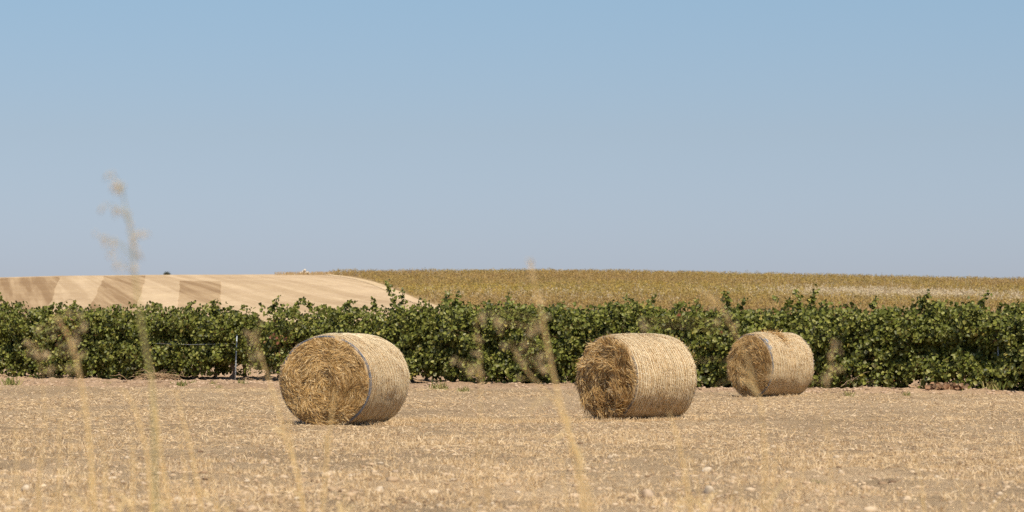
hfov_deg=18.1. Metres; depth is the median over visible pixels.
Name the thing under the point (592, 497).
dry grass stalk
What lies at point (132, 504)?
dry grass stalk
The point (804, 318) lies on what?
grape vine
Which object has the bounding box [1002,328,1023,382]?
grape vine
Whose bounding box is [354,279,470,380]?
grape vine
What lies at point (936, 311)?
grape vine
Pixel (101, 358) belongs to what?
grape vine
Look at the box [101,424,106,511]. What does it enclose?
dry grass stalk
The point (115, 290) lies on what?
field
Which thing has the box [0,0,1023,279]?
sky
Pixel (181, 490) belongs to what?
dry grass stalk
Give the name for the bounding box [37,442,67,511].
dry grass stalk
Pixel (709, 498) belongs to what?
dry grass stalk
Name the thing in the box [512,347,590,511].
dry grass stalk
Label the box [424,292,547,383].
grape vine
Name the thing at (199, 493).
dry grass stalk
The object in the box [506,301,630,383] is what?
grape vine
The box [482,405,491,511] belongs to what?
dry grass stalk
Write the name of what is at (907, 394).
weed
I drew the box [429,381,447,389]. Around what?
weed
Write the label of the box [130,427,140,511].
dry grass stalk
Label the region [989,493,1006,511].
dry grass stalk
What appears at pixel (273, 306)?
grape vine
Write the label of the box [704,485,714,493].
stone
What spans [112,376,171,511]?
dry grass stalk
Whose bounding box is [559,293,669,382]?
grape vine
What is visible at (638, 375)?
straw bale
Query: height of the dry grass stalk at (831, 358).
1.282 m
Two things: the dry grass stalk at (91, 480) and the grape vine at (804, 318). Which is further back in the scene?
the grape vine at (804, 318)
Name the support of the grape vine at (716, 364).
on the ground at (957, 505)
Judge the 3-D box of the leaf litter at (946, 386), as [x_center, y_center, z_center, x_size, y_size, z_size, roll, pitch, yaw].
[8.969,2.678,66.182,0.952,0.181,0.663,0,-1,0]
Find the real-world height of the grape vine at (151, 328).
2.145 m
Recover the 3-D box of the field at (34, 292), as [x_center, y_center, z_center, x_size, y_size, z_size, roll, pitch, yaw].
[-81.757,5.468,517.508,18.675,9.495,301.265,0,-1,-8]
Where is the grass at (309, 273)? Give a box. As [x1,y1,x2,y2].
[275,271,335,274]
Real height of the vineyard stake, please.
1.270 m
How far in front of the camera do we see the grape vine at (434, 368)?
75.20 m
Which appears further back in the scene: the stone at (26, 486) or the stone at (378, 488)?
the stone at (378, 488)
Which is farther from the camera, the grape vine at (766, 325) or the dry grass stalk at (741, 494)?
the grape vine at (766, 325)
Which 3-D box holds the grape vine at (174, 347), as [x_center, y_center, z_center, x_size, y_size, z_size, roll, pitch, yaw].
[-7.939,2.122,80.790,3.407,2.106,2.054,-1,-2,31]
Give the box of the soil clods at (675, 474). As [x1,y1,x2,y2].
[0,385,1023,511]
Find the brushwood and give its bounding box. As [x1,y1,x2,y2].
[110,366,183,380]
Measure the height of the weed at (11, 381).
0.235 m
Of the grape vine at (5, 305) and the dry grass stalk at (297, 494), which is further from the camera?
the grape vine at (5, 305)
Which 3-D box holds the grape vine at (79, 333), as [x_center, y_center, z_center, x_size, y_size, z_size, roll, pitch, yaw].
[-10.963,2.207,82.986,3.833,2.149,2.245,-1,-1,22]
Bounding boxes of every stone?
[21,484,29,490]
[374,486,383,492]
[642,489,653,497]
[701,467,711,472]
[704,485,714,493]
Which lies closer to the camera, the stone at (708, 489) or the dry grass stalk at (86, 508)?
the dry grass stalk at (86, 508)
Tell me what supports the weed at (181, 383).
on the ground at (957, 505)
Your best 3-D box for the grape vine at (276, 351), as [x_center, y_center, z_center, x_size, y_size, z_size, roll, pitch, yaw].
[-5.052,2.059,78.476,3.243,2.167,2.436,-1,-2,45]
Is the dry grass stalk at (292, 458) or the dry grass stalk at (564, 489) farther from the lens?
the dry grass stalk at (564, 489)
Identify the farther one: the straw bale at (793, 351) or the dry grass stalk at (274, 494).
the straw bale at (793, 351)
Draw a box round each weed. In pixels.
[0,376,24,385]
[170,380,186,385]
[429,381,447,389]
[457,385,468,391]
[840,391,854,396]
[901,391,910,395]
[981,379,1006,389]
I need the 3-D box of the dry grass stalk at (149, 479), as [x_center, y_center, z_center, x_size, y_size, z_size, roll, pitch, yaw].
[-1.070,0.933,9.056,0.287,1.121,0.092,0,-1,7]
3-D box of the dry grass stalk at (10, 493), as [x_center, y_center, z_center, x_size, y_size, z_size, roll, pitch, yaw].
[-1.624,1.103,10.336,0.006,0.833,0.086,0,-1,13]
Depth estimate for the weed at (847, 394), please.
63.20 m
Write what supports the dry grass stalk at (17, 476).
on the ground at (957, 505)
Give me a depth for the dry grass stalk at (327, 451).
9.25 m
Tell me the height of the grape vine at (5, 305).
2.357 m
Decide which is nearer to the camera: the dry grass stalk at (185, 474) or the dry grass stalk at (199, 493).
the dry grass stalk at (199, 493)
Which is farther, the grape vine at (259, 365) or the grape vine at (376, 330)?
the grape vine at (259, 365)
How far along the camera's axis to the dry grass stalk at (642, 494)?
12.02 m
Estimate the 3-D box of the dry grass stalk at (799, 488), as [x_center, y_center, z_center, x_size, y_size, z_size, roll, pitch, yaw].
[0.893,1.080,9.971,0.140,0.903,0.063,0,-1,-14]
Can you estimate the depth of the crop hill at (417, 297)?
532.74 m
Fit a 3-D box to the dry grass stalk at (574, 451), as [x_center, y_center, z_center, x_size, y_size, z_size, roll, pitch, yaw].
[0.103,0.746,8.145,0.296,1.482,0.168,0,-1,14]
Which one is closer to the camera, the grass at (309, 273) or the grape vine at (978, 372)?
the grape vine at (978, 372)
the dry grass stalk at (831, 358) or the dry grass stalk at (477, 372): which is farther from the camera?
the dry grass stalk at (477, 372)
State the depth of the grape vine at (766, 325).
69.45 m
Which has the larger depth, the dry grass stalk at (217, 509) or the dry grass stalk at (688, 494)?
the dry grass stalk at (217, 509)
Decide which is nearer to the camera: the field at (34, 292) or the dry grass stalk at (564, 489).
the dry grass stalk at (564, 489)
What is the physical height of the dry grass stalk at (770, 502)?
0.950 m
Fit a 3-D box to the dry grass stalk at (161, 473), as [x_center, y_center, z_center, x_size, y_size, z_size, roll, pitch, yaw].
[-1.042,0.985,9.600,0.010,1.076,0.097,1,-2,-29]
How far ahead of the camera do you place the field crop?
526.06 m
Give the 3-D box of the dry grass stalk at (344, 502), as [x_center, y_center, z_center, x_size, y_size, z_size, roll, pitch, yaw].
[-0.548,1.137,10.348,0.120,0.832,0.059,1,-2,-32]
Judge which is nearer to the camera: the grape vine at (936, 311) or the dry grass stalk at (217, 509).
the dry grass stalk at (217, 509)
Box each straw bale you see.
[278,331,410,425]
[574,332,696,419]
[726,329,815,396]
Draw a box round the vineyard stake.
[235,334,237,379]
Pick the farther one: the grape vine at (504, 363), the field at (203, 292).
the field at (203, 292)
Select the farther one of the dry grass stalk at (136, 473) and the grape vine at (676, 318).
the grape vine at (676, 318)
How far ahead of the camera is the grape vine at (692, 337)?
70.63 m
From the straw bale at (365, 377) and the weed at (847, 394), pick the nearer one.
the straw bale at (365, 377)
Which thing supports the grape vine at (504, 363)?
on the ground at (957, 505)
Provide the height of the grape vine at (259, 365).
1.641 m
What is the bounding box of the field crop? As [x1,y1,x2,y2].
[329,267,1023,320]
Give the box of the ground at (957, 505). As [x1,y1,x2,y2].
[0,364,1023,511]
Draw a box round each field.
[0,277,59,313]
[89,276,144,311]
[178,281,220,313]
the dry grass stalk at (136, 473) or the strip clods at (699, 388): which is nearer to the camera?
the dry grass stalk at (136, 473)
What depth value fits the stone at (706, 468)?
28.49 m
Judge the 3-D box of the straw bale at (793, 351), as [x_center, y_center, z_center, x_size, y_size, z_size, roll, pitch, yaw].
[5.063,2.096,62.969,1.382,1.372,1.364,1,-2,-40]
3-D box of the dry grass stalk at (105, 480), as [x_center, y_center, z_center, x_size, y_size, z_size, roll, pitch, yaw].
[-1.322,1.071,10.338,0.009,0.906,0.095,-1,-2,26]
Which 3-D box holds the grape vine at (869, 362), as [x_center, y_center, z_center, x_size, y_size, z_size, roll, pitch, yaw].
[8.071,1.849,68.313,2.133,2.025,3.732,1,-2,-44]
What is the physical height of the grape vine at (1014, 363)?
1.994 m
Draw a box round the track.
[324,274,439,308]
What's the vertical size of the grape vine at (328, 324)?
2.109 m
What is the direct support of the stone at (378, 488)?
on the ground at (957, 505)
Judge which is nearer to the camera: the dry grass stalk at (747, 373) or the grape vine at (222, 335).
the dry grass stalk at (747, 373)
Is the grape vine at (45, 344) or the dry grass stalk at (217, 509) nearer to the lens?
the dry grass stalk at (217, 509)
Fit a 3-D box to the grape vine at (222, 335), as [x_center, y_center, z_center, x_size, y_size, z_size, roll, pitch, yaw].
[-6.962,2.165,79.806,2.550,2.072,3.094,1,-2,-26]
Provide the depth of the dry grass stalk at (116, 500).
10.54 m
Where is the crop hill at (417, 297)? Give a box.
[337,274,1020,315]
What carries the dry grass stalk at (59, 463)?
on the ground at (957, 505)
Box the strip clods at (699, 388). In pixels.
[0,372,1023,394]
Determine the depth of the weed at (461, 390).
66.47 m
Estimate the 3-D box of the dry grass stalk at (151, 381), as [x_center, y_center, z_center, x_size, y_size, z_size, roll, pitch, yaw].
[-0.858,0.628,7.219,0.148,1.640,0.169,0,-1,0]
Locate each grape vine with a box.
[0,292,40,369]
[0,304,67,376]
[7,299,91,378]
[19,300,136,377]
[68,304,169,379]
[99,301,200,378]
[135,298,250,379]
[170,302,279,379]
[199,364,255,376]
[237,296,355,374]
[240,320,289,377]
[263,295,280,379]
[284,299,379,344]
[295,296,437,379]
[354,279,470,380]
[393,290,501,380]
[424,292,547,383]
[469,297,585,383]
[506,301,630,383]
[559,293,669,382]
[596,292,717,382]
[650,291,757,387]
[681,291,797,386]
[720,284,853,388]
[770,302,919,388]
[824,296,956,387]
[845,289,999,388]
[918,290,1023,390]
[962,302,1023,390]
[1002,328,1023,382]
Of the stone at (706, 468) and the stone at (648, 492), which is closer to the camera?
the stone at (648, 492)
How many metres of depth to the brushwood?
77.47 m
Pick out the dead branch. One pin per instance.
(852, 379)
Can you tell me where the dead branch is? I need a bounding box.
[842,372,882,386]
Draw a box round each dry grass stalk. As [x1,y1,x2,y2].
[8,472,12,511]
[15,430,18,511]
[24,330,54,511]
[35,310,95,511]
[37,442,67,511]
[49,484,89,511]
[59,394,107,511]
[68,419,74,511]
[83,446,133,511]
[94,170,156,511]
[94,388,182,511]
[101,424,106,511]
[102,452,109,511]
[111,480,125,511]
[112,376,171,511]
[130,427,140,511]
[156,406,163,511]
[175,388,212,511]
[177,426,190,511]
[179,462,185,511]
[208,458,269,511]
[242,314,304,511]
[270,472,276,511]
[277,413,304,509]
[322,392,335,511]
[335,479,359,511]
[452,312,485,511]
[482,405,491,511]
[488,258,585,511]
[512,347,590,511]
[561,458,567,511]
[587,479,595,511]
[609,462,654,511]
[640,287,781,511]
[669,413,703,511]
[674,461,719,511]
[679,453,730,511]
[738,472,743,511]
[749,447,807,511]
[795,460,804,511]
[798,339,843,511]
[908,453,924,511]
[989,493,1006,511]
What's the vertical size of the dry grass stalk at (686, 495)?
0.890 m
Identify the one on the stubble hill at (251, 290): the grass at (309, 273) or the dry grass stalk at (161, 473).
the grass at (309, 273)
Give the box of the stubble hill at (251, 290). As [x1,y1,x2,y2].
[0,274,438,324]
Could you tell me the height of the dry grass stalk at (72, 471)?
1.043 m
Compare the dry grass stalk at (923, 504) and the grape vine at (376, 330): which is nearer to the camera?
the dry grass stalk at (923, 504)
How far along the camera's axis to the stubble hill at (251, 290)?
512.72 m
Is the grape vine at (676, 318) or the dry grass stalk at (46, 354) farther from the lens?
the grape vine at (676, 318)
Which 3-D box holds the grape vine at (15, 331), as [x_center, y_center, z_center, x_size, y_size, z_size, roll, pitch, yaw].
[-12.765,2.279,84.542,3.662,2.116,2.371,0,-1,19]
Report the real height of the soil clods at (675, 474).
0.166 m
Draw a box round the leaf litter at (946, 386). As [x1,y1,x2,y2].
[925,382,968,389]
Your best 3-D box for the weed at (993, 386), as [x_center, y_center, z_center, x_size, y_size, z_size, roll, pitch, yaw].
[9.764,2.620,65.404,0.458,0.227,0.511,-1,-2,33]
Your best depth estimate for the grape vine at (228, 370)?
83.88 m

